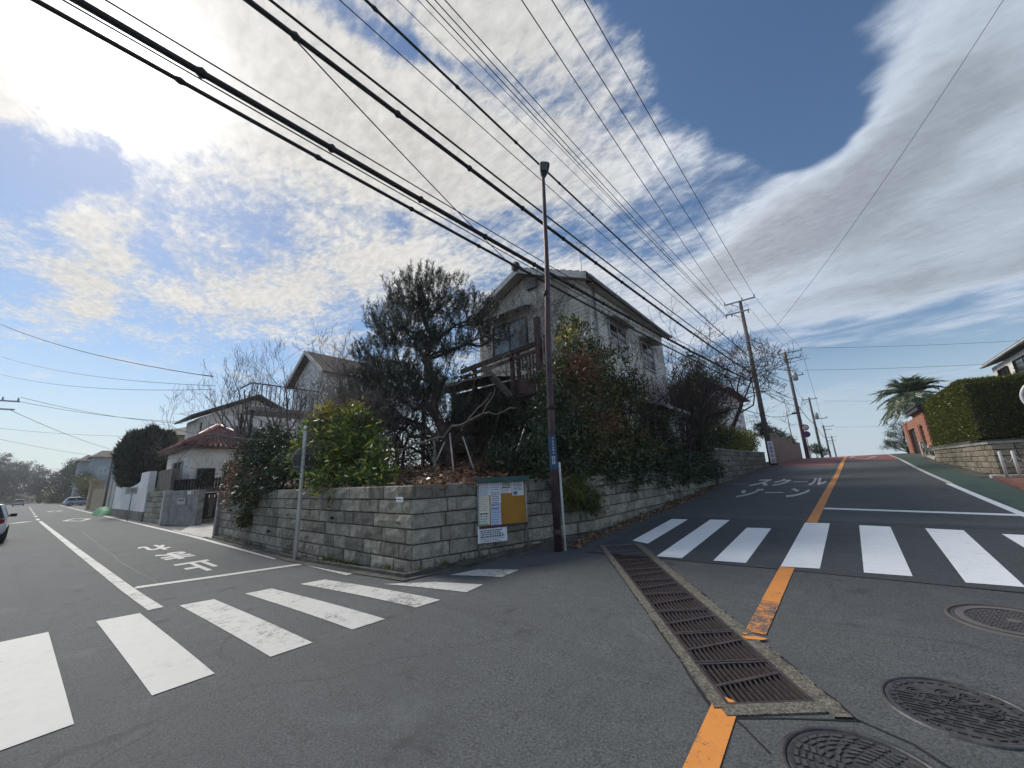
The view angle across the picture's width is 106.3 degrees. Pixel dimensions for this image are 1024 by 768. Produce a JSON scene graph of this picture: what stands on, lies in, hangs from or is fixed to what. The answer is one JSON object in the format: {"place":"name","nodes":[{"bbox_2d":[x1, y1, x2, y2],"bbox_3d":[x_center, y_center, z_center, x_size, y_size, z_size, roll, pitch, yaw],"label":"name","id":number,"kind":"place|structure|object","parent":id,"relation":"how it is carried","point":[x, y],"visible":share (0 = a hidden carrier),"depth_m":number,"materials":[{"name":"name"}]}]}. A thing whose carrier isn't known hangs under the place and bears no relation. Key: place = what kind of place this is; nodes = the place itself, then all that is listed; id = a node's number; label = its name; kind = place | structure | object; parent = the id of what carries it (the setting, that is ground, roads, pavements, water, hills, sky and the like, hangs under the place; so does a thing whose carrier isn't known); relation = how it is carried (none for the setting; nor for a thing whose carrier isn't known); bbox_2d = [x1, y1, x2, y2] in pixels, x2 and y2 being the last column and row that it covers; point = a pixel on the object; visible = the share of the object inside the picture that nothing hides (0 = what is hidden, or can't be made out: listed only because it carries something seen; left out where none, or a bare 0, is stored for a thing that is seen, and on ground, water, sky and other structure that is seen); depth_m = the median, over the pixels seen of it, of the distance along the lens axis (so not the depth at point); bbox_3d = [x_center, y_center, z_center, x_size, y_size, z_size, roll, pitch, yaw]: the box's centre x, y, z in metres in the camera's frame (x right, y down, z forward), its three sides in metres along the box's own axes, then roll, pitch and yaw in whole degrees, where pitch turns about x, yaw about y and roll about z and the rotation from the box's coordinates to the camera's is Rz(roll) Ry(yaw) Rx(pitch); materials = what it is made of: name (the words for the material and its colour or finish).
{"place":"outdoors","nodes":[
{"label":"outdoors","id":0,"kind":"place"},
{"bbox_2d":[0,485,46,504],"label":"hill","id":1,"kind":"structure","parent":0,"point":[24,496],"depth_m":130.28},
{"bbox_2d":[0,455,25,501],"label":"tree","id":2,"kind":"object","parent":1,"relation":"on","point":[4,477],"visible":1,"depth_m":123.13,"materials":[{"name":"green plant"}]},
{"bbox_2d":[0,461,38,495],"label":"tree","id":3,"kind":"object","parent":1,"relation":"on","point":[27,472],"visible":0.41,"depth_m":134.31,"materials":[{"name":"green plant"}]},
{"bbox_2d":[18,468,57,503],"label":"tree","id":4,"kind":"object","parent":1,"relation":"on","point":[40,484],"visible":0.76,"depth_m":127.18,"materials":[{"name":"green plant"}]},
{"bbox_2d":[181,522,213,537],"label":"driveway","id":5,"kind":"structure","parent":0,"point":[205,529],"depth_m":16.98,"materials":[{"name":"concrete"}]},
{"bbox_2d":[285,350,385,455],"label":"white gabled house","id":6,"kind":"structure","parent":0,"point":[299,369],"depth_m":23.71,"materials":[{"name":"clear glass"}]},
{"bbox_2d":[233,382,319,486],"bbox_3d":[-12.798,3.033,20.913,1.800,5.600,3.470,-13,-17,38],"label":"balcony railing","id":7,"kind":"object","parent":6,"relation":"attached to","point":[251,409],"visible":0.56,"depth_m":20.36,"materials":[{"name":"metal"}]},
{"bbox_2d":[267,467,617,489],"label":"garden soil","id":8,"kind":"structure","parent":0,"point":[289,486],"depth_m":9.87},
{"bbox_2d":[183,331,350,466],"bbox_3d":[-9.580,1.139,15.265,4.660,6.433,5.333,-13,-17,38],"label":"bare tree","id":9,"kind":"object","parent":8,"relation":"on","point":[247,407],"visible":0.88,"depth_m":14.60,"materials":[{"name":"brown plant"}]},
{"bbox_2d":[142,316,396,483],"bbox_3d":[-7.081,0.750,13.641,7.664,6.207,8.311,-13,-17,38],"label":"bare tree","id":10,"kind":"object","parent":8,"relation":"on","point":[276,405],"visible":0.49,"depth_m":13.17,"materials":[{"name":"brown plant"}]},
{"bbox_2d":[227,419,315,508],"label":"dark shrub","id":11,"kind":"object","parent":8,"relation":"on","point":[277,474],"visible":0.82,"depth_m":12.14,"materials":[{"name":"green plant"}]},
{"bbox_2d":[224,366,391,474],"bbox_3d":[-6.654,1.654,15.160,7.300,5.134,5.705,-7,-14,17],"label":"bare tree","id":12,"kind":"object","parent":8,"relation":"on","point":[294,399],"visible":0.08,"depth_m":14.47,"materials":[{"name":"brown plant"}]},
{"bbox_2d":[271,396,406,511],"bbox_3d":[-4.234,1.667,9.888,4.952,3.006,2.469,-13,-17,38],"label":"yellow green shrub","id":13,"kind":"object","parent":8,"relation":"on","point":[351,465],"visible":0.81,"depth_m":9.51,"materials":[{"name":"green plant"}]},
{"bbox_2d":[284,366,474,468],"bbox_3d":[-4.411,1.362,13.924,6.500,4.900,4.929,-8,-14,20],"label":"bare tree","id":14,"kind":"object","parent":8,"relation":"on","point":[402,460],"visible":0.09,"depth_m":13.42,"materials":[{"name":"brown plant"}]},
{"bbox_2d":[280,356,508,472],"bbox_3d":[-3.191,1.416,11.925,4.603,4.267,7.049,-47,-46,71],"label":"twiggy bush","id":15,"kind":"object","parent":8,"relation":"on","point":[366,399],"visible":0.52,"depth_m":10.87,"materials":[{"name":"brown plant"}]},
{"bbox_2d":[351,465,473,486],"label":"fallen twigs","id":16,"kind":"object","parent":8,"relation":"on","point":[421,477],"visible":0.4,"depth_m":8.66,"materials":[{"name":"brown plant"}]},
{"bbox_2d":[335,257,515,469],"bbox_3d":[-3.535,-0.348,12.468,7.750,7.538,3.076,-11,-16,30],"label":"pine tree","id":17,"kind":"object","parent":8,"relation":"on","point":[428,338],"visible":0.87,"depth_m":11.76,"materials":[{"name":"green plant"}]},
{"bbox_2d":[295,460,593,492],"bbox_3d":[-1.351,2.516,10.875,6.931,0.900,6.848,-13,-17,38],"label":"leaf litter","id":18,"kind":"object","parent":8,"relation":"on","point":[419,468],"visible":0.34,"depth_m":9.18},
{"bbox_2d":[373,375,525,464],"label":"bare tree","id":19,"kind":"object","parent":8,"relation":"on","point":[429,460],"visible":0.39,"depth_m":12.04,"materials":[{"name":"brown plant"}]},
{"bbox_2d":[388,352,518,471],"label":"bare tree","id":20,"kind":"object","parent":8,"relation":"on","point":[437,438],"visible":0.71,"depth_m":10.02,"materials":[{"name":"brown plant"}]},
{"bbox_2d":[379,390,532,466],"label":"background shrubs","id":21,"kind":"object","parent":8,"relation":"on","point":[410,459],"visible":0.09,"depth_m":15.93,"materials":[{"name":"green plant"}]},
{"bbox_2d":[423,312,517,456],"bbox_3d":[-1.381,0.195,14.738,5.250,7.270,4.922,-13,-17,38],"label":"bare vine","id":22,"kind":"object","parent":8,"relation":"on","point":[475,372],"visible":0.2,"depth_m":14.42,"materials":[{"name":"brown plant"}]},
{"bbox_2d":[421,376,527,465],"bbox_3d":[-1.625,1.712,14.654,4.140,3.860,2.200,-13,-17,38],"label":"lean to shed","id":23,"kind":"object","parent":8,"relation":"on","point":[485,380],"visible":0.22,"depth_m":14.60,"materials":[{"name":"brown wood"}]},
{"bbox_2d":[448,357,545,461],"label":"balcony creeper","id":24,"kind":"object","parent":8,"relation":"on","point":[510,418],"visible":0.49,"depth_m":12.83,"materials":[{"name":"green plant"}]},
{"bbox_2d":[460,316,571,463],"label":"timber balcony","id":25,"kind":"structure","parent":8,"relation":"on","point":[528,386],"depth_m":13.01,"materials":[{"name":"brown wood"}]},
{"bbox_2d":[473,375,580,478],"bbox_3d":[0.407,1.216,9.648,2.749,2.932,2.155,-3,-14,0],"label":"bush","id":26,"kind":"object","parent":8,"relation":"on","point":[527,451],"visible":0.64,"depth_m":9.29,"materials":[{"name":"green plant"}]},
{"bbox_2d":[465,236,689,470],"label":"old house","id":27,"kind":"structure","parent":8,"relation":"on","point":[589,281],"depth_m":15.23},
{"bbox_2d":[297,42,529,282],"bbox_3d":[-1.413,-4.773,10.625,0.017,0.359,10.120,-9,-15,24],"label":"service wire","id":28,"kind":"object","parent":27,"relation":"attached to","point":[388,139],"visible":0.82,"depth_m":7.88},
{"bbox_2d":[492,317,528,355],"bbox_3d":[-0.104,-1.887,15.604,1.840,1.310,0.070,-13,-17,38],"label":"window","id":29,"kind":"structure","parent":27,"relation":"in","point":[506,346],"depth_m":15.52,"materials":[{"name":"grey glass"}]},
{"bbox_2d":[455,262,633,426],"bbox_3d":[0.611,-1.696,13.812,7.384,6.320,4.834,-13,-17,38],"label":"bare vine","id":30,"kind":"object","parent":27,"relation":"attached to","point":[526,319],"visible":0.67,"depth_m":13.50,"materials":[{"name":"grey plant"}]},
{"bbox_2d":[607,321,629,359],"bbox_3d":[4.185,-1.679,15.008,0.070,1.210,1.610,-13,-17,38],"label":"window","id":31,"kind":"structure","parent":27,"relation":"in","point":[622,338],"depth_m":15.02,"materials":[{"name":"grey glass"}]},
{"bbox_2d":[640,341,656,372],"bbox_3d":[6.191,-1.198,17.388,0.070,1.210,1.510,-13,-17,38],"label":"window","id":32,"kind":"structure","parent":27,"relation":"in","point":[649,358],"depth_m":17.37,"materials":[{"name":"grey glass"}]},
{"bbox_2d":[530,307,624,469],"bbox_3d":[2.007,0.311,10.665,2.170,4.854,3.672,-13,-17,38],"label":"tall shrub","id":33,"kind":"object","parent":8,"relation":"on","point":[581,381],"visible":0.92,"depth_m":10.28,"materials":[{"name":"green plant"}]},
{"bbox_2d":[518,406,733,520],"bbox_3d":[5.047,2.616,13.182,2.242,2.724,14.090,-13,-17,38],"label":"boundary hedge","id":34,"kind":"object","parent":8,"relation":"on","point":[612,460],"visible":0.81,"depth_m":10.54,"materials":[{"name":"green plant"}]},
{"bbox_2d":[589,341,703,471],"bbox_3d":[5.460,1.329,14.918,2.112,4.572,9.441,-13,-17,38],"label":"evergreen shrub","id":35,"kind":"object","parent":8,"relation":"on","point":[626,389],"visible":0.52,"depth_m":12.92,"materials":[{"name":"green plant"}]},
{"bbox_2d":[630,350,703,456],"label":"bare tree","id":36,"kind":"object","parent":8,"relation":"on","point":[661,394],"visible":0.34,"depth_m":15.34,"materials":[{"name":"brown plant"}]},
{"bbox_2d":[597,298,744,460],"bbox_3d":[4.361,0.521,14.187,5.581,5.892,8.808,6,-16,-31],"label":"bare tree","id":37,"kind":"object","parent":8,"relation":"on","point":[659,400],"visible":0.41,"depth_m":12.58,"materials":[{"name":"brown plant"}]},
{"bbox_2d":[654,360,763,460],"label":"bare tree","id":38,"kind":"object","parent":8,"relation":"on","point":[711,422],"visible":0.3,"depth_m":16.85,"materials":[{"name":"brown plant"}]},
{"bbox_2d":[627,337,810,457],"bbox_3d":[6.513,0.782,14.754,6.834,5.480,5.499,-3,-14,2],"label":"bare tree","id":39,"kind":"object","parent":8,"relation":"on","point":[701,423],"visible":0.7,"depth_m":15.52,"materials":[{"name":"brown plant"}]},
{"bbox_2d":[0,453,1023,767],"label":"road","id":40,"kind":"structure","parent":0,"point":[842,581],"depth_m":3.89,"materials":[{"name":"asphalt"}]},
{"bbox_2d":[0,504,16,542],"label":"car","id":41,"kind":"object","parent":40,"relation":"on","point":[4,524],"visible":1,"depth_m":15.20,"materials":[{"name":"white metal"}]},
{"bbox_2d":[70,475,100,497],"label":"garden tree","id":42,"kind":"object","parent":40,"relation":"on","point":[83,486],"visible":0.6,"depth_m":73.02,"materials":[{"name":"green plant"}]},
{"bbox_2d":[71,451,114,498],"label":"house","id":43,"kind":"structure","parent":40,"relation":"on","point":[98,465],"depth_m":91.52,"materials":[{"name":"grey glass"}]},
{"bbox_2d":[90,487,108,510],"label":"picket fence","id":44,"kind":"object","parent":40,"relation":"on","point":[97,498],"visible":0.63,"depth_m":41.43,"materials":[{"name":"brown wood"}]},
{"bbox_2d":[106,471,156,521],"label":"white wall","id":45,"kind":"structure","parent":40,"relation":"on","point":[118,501],"depth_m":26.52,"materials":[{"name":"paint"}]},
{"bbox_2d":[143,490,173,524],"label":"stone wall","id":46,"kind":"structure","parent":40,"relation":"on","point":[157,507],"depth_m":21.88,"materials":[{"name":"stone"}]},
{"bbox_2d":[156,468,180,490],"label":"parapet","id":47,"kind":"structure","parent":46,"relation":"on","point":[166,479],"depth_m":22.50,"materials":[{"name":"concrete"}]},
{"bbox_2d":[166,489,205,525],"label":"pillar wall","id":48,"kind":"structure","parent":40,"relation":"on","point":[185,507],"depth_m":19.68,"materials":[{"name":"concrete"}]},
{"bbox_2d":[201,489,222,523],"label":"driveway gate","id":49,"kind":"structure","parent":40,"relation":"on","point":[209,513],"depth_m":20.57,"materials":[{"name":"black metal"}]},
{"bbox_2d":[173,477,229,490],"bbox_3d":[-16.589,5.549,21.198,5.585,0.740,0.122,-6,-14,15],"label":"slat fence","id":50,"kind":"object","parent":49,"relation":"on","point":[186,483],"visible":0.49,"depth_m":21.47,"materials":[{"name":"black metal"}]},
{"bbox_2d":[292,426,314,559],"bbox_3d":[-5.126,2.637,9.405,0.122,3.220,0.554,-11,-16,32],"label":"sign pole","id":51,"kind":"object","parent":40,"relation":"on","point":[298,465],"visible":0.76,"depth_m":9.44,"materials":[{"name":"white metal"}]},
{"bbox_2d":[212,529,604,577],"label":"kerb","id":52,"kind":"structure","parent":40,"relation":"on","point":[396,573],"depth_m":7.41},
{"bbox_2d":[218,470,715,572],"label":"stone wall","id":53,"kind":"structure","parent":40,"relation":"on","point":[380,526],"depth_m":8.10,"materials":[{"name":"grey stone"}]},
{"bbox_2d":[211,426,272,511],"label":"dry creeper","id":54,"kind":"object","parent":53,"relation":"on","point":[227,485],"visible":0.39,"depth_m":13.47,"materials":[{"name":"brown plant"}]},
{"bbox_2d":[232,489,260,529],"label":"hanging ivy","id":55,"kind":"object","parent":53,"relation":"attached to","point":[243,518],"visible":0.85,"depth_m":11.75,"materials":[{"name":"green plant"}]},
{"bbox_2d":[559,469,611,521],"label":"weeping grass","id":56,"kind":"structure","parent":53,"relation":"attached to","point":[579,494],"depth_m":8.48,"materials":[{"name":"green plant"}]},
{"bbox_2d":[224,483,714,570],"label":"weeds","id":57,"kind":"object","parent":40,"relation":"on","point":[420,567],"visible":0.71,"depth_m":8.32,"materials":[{"name":"green plant"}]},
{"bbox_2d":[206,468,765,581],"bbox_3d":[5.067,4.410,14.803,30.279,1.697,11.240,3,-15,-22],"label":"gutter","id":58,"kind":"object","parent":40,"relation":"on","point":[371,574],"depth_m":8.25,"materials":[{"name":"concrete"}]},
{"bbox_2d":[476,476,528,556],"bbox_3d":[-0.171,2.601,7.507,1.125,1.533,0.200,3,-15,-23],"label":"notice board","id":59,"kind":"object","parent":40,"relation":"on","point":[501,504],"visible":0.99,"depth_m":7.53,"materials":[{"name":"grey metal"}]},
{"bbox_2d":[539,161,561,551],"bbox_3d":[0.861,-1.064,8.343,0.507,8.948,0.187,-3,-14,0],"label":"street lamp","id":60,"kind":"object","parent":40,"relation":"on","point":[544,166],"visible":0.96,"depth_m":7.99,"materials":[{"name":"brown metal"}]},
{"bbox_2d":[684,385,750,450],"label":"white house","id":61,"kind":"structure","parent":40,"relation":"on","point":[740,420],"depth_m":33.12,"materials":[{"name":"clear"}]},
{"bbox_2d":[599,543,852,718],"bbox_3d":[1.929,2.852,4.892,0.812,0.694,5.234,-3,-14,3],"label":"drain channel","id":62,"kind":"object","parent":40,"relation":"on","point":[727,660],"visible":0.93,"depth_m":3.33,"materials":[{"name":"metal"}]},
{"bbox_2d":[699,448,766,484],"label":"stone wall","id":63,"kind":"structure","parent":40,"relation":"on","point":[743,462],"depth_m":21.73,"materials":[{"name":"stone"}]},
{"bbox_2d":[724,295,770,464],"bbox_3d":[19.119,-0.362,30.251,2.320,13.780,0.435,-13,-17,38],"label":"utility pole","id":64,"kind":"object","parent":40,"relation":"on","point":[766,435],"visible":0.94,"depth_m":30.12,"materials":[{"name":"concrete"}]},
{"bbox_2d":[30,0,757,390],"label":"overhead cable","id":65,"kind":"object","parent":64,"relation":"attached to","point":[154,66],"visible":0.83,"depth_m":6.38,"materials":[{"name":"rubber"}]},
{"bbox_2d":[62,0,757,388],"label":"overhead cable","id":66,"kind":"object","parent":64,"relation":"attached to","point":[324,150],"visible":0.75,"depth_m":6.53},
{"bbox_2d":[69,0,755,383],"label":"overhead cable","id":67,"kind":"object","parent":64,"relation":"attached to","point":[149,42],"visible":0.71,"depth_m":6.64,"materials":[{"name":"rubber"}]},
{"bbox_2d":[105,0,752,379],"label":"overhead cable","id":68,"kind":"object","parent":64,"relation":"attached to","point":[131,15],"visible":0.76,"depth_m":6.77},
{"bbox_2d":[243,0,752,373],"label":"overhead cable","id":69,"kind":"object","parent":64,"relation":"attached to","point":[294,36],"visible":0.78,"depth_m":7.77,"materials":[{"name":"rubber"}]},
{"bbox_2d":[268,0,752,369],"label":"overhead cable","id":70,"kind":"object","parent":64,"relation":"attached to","point":[368,77],"visible":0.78,"depth_m":8.03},
{"bbox_2d":[339,0,747,358],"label":"overhead wire","id":71,"kind":"object","parent":64,"relation":"attached to","point":[493,137],"visible":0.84,"depth_m":8.35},
{"bbox_2d":[364,0,750,358],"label":"overhead cable","id":72,"kind":"object","parent":64,"relation":"attached to","point":[377,11],"visible":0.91,"depth_m":8.50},
{"bbox_2d":[397,0,721,313],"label":"overhead wire","id":73,"kind":"object","parent":64,"relation":"attached to","point":[529,129],"visible":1,"depth_m":11.43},
{"bbox_2d":[435,0,711,300],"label":"overhead wire","id":74,"kind":"object","parent":64,"relation":"attached to","point":[550,127],"visible":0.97,"depth_m":12.00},
{"bbox_2d":[426,0,724,315],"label":"overhead wire","id":75,"kind":"object","parent":64,"relation":"attached to","point":[550,133],"visible":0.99,"depth_m":12.09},
{"bbox_2d":[445,0,730,313],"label":"overhead wire","id":76,"kind":"object","parent":64,"relation":"attached to","point":[558,126],"visible":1,"depth_m":12.06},
{"bbox_2d":[521,0,722,300],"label":"overhead wire","id":77,"kind":"object","parent":64,"relation":"attached to","point":[605,127],"visible":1,"depth_m":12.62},
{"bbox_2d":[551,0,739,295],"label":"overhead wire","id":78,"kind":"object","parent":64,"relation":"attached to","point":[628,121],"visible":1,"depth_m":12.11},
{"bbox_2d":[584,0,753,294],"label":"overhead wire","id":79,"kind":"object","parent":64,"relation":"attached to","point":[653,121],"visible":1,"depth_m":12.30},
{"bbox_2d":[751,418,797,443],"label":"garden trees","id":80,"kind":"object","parent":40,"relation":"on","point":[773,430],"visible":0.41,"depth_m":32.27,"materials":[{"name":"green plant"}]},
{"bbox_2d":[769,433,802,462],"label":"plaster wall","id":81,"kind":"structure","parent":40,"relation":"on","point":[785,450],"depth_m":33.11,"materials":[{"name":"paint"}]},
{"bbox_2d":[777,348,809,457],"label":"utility pole","id":82,"kind":"object","parent":40,"relation":"on","point":[794,376],"visible":0.88,"depth_m":40.52,"materials":[{"name":"concrete"}]},
{"bbox_2d":[780,726,935,767],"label":"manhole cover","id":83,"kind":"object","parent":40,"relation":"on","point":[820,747],"visible":1,"depth_m":2.12,"materials":[{"name":"metal"}]},
{"bbox_2d":[880,421,909,452],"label":"layered pine","id":84,"kind":"object","parent":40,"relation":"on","point":[894,443],"visible":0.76,"depth_m":35.17,"materials":[{"name":"green plant"}]},
{"bbox_2d":[868,373,950,426],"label":"palm tree","id":85,"kind":"object","parent":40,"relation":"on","point":[910,392],"visible":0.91,"depth_m":31.98,"materials":[{"name":"green plant"}]},
{"bbox_2d":[902,404,934,455],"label":"brick garage","id":86,"kind":"structure","parent":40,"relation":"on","point":[916,430],"depth_m":27.57,"materials":[{"name":"orange brick"}]},
{"bbox_2d":[906,453,988,477],"bbox_3d":[25.029,4.705,23.085,0.497,1.383,25.820,-14,-18,40],"label":"gutter","id":87,"kind":"object","parent":40,"relation":"on","point":[954,468],"visible":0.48,"depth_m":17.27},
{"bbox_2d":[878,675,1023,750],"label":"manhole cover","id":88,"kind":"object","parent":40,"relation":"on","point":[966,713],"visible":0.99,"depth_m":2.38,"materials":[{"name":"metal"}]},
{"bbox_2d":[932,439,1023,474],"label":"stone wall","id":89,"kind":"structure","parent":40,"relation":"on","point":[982,457],"depth_m":14.18,"materials":[{"name":"stone"}]},
{"bbox_2d":[944,603,1023,638],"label":"manhole cover","id":90,"kind":"object","parent":40,"relation":"on","point":[1008,621],"visible":0.99,"depth_m":3.52,"materials":[{"name":"metal"}]},
{"bbox_2d":[0,0,1023,485],"label":"sky","id":91,"kind":"structure","parent":0,"point":[145,220],"materials":[{"name":"blue"}]},
{"bbox_2d":[993,476,1023,491],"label":"pavement","id":92,"kind":"structure","parent":0,"point":[1017,483],"depth_m":11.79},
{"bbox_2d":[989,451,1023,477],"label":"chain fence","id":93,"kind":"object","parent":92,"relation":"on","point":[1019,474],"visible":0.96,"depth_m":12.83,"materials":[{"name":"white metal"}]},
{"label":"bank soil","id":94,"kind":"structure","parent":0,"visible":0},
{"bbox_2d":[923,438,1023,451],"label":"planter kerb","id":95,"kind":"structure","parent":94,"relation":"on","point":[928,449],"depth_m":16.65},
{"bbox_2d":[921,371,1023,445],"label":"clipped box hedge","id":96,"kind":"object","parent":95,"relation":"on","point":[987,407],"visible":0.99,"depth_m":16.29,"materials":[{"name":"green plant"}]},
{"bbox_2d":[980,338,1023,375],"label":"modern house","id":97,"kind":"structure","parent":94,"relation":"on","point":[1011,357],"depth_m":21.36,"materials":[{"name":"paint"}]},
{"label":"neighbour garden","id":98,"kind":"structure","parent":0,"visible":0},
{"bbox_2d":[109,422,180,489],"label":"conifer clump","id":99,"kind":"object","parent":98,"relation":"on","point":[132,461],"visible":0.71,"depth_m":31.19,"materials":[{"name":"green plant"}]},
{"bbox_2d":[157,394,290,494],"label":"tile roof house","id":100,"kind":"structure","parent":98,"relation":"on","point":[202,427],"depth_m":25.40,"materials":[{"name":"paint"}]},
{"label":"upper garden soil","id":101,"kind":"structure","parent":0,"visible":0},
{"bbox_2d":[669,348,736,455],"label":"evergreen tree","id":102,"kind":"object","parent":101,"relation":"on","point":[722,438],"visible":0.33,"depth_m":19.60,"materials":[{"name":"green plant"}]},
{"bbox_2d":[707,422,761,455],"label":"clipped hedge","id":103,"kind":"object","parent":101,"relation":"on","point":[743,441],"visible":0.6,"depth_m":24.12,"materials":[{"name":"green plant"}]},
{"bbox_2d":[664,331,809,448],"bbox_3d":[12.870,0.909,24.298,10.107,8.018,8.172,-13,-17,38],"label":"cherry tree","id":104,"kind":"object","parent":101,"relation":"on","point":[736,417],"visible":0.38,"depth_m":23.71,"materials":[{"name":"brown plant"}]},
{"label":"far bank","id":105,"kind":"structure","parent":0,"visible":0},
{"bbox_2d":[51,457,79,499],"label":"garden tree","id":106,"kind":"object","parent":105,"relation":"on","point":[64,481],"visible":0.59,"depth_m":104.52,"materials":[{"name":"green plant"}]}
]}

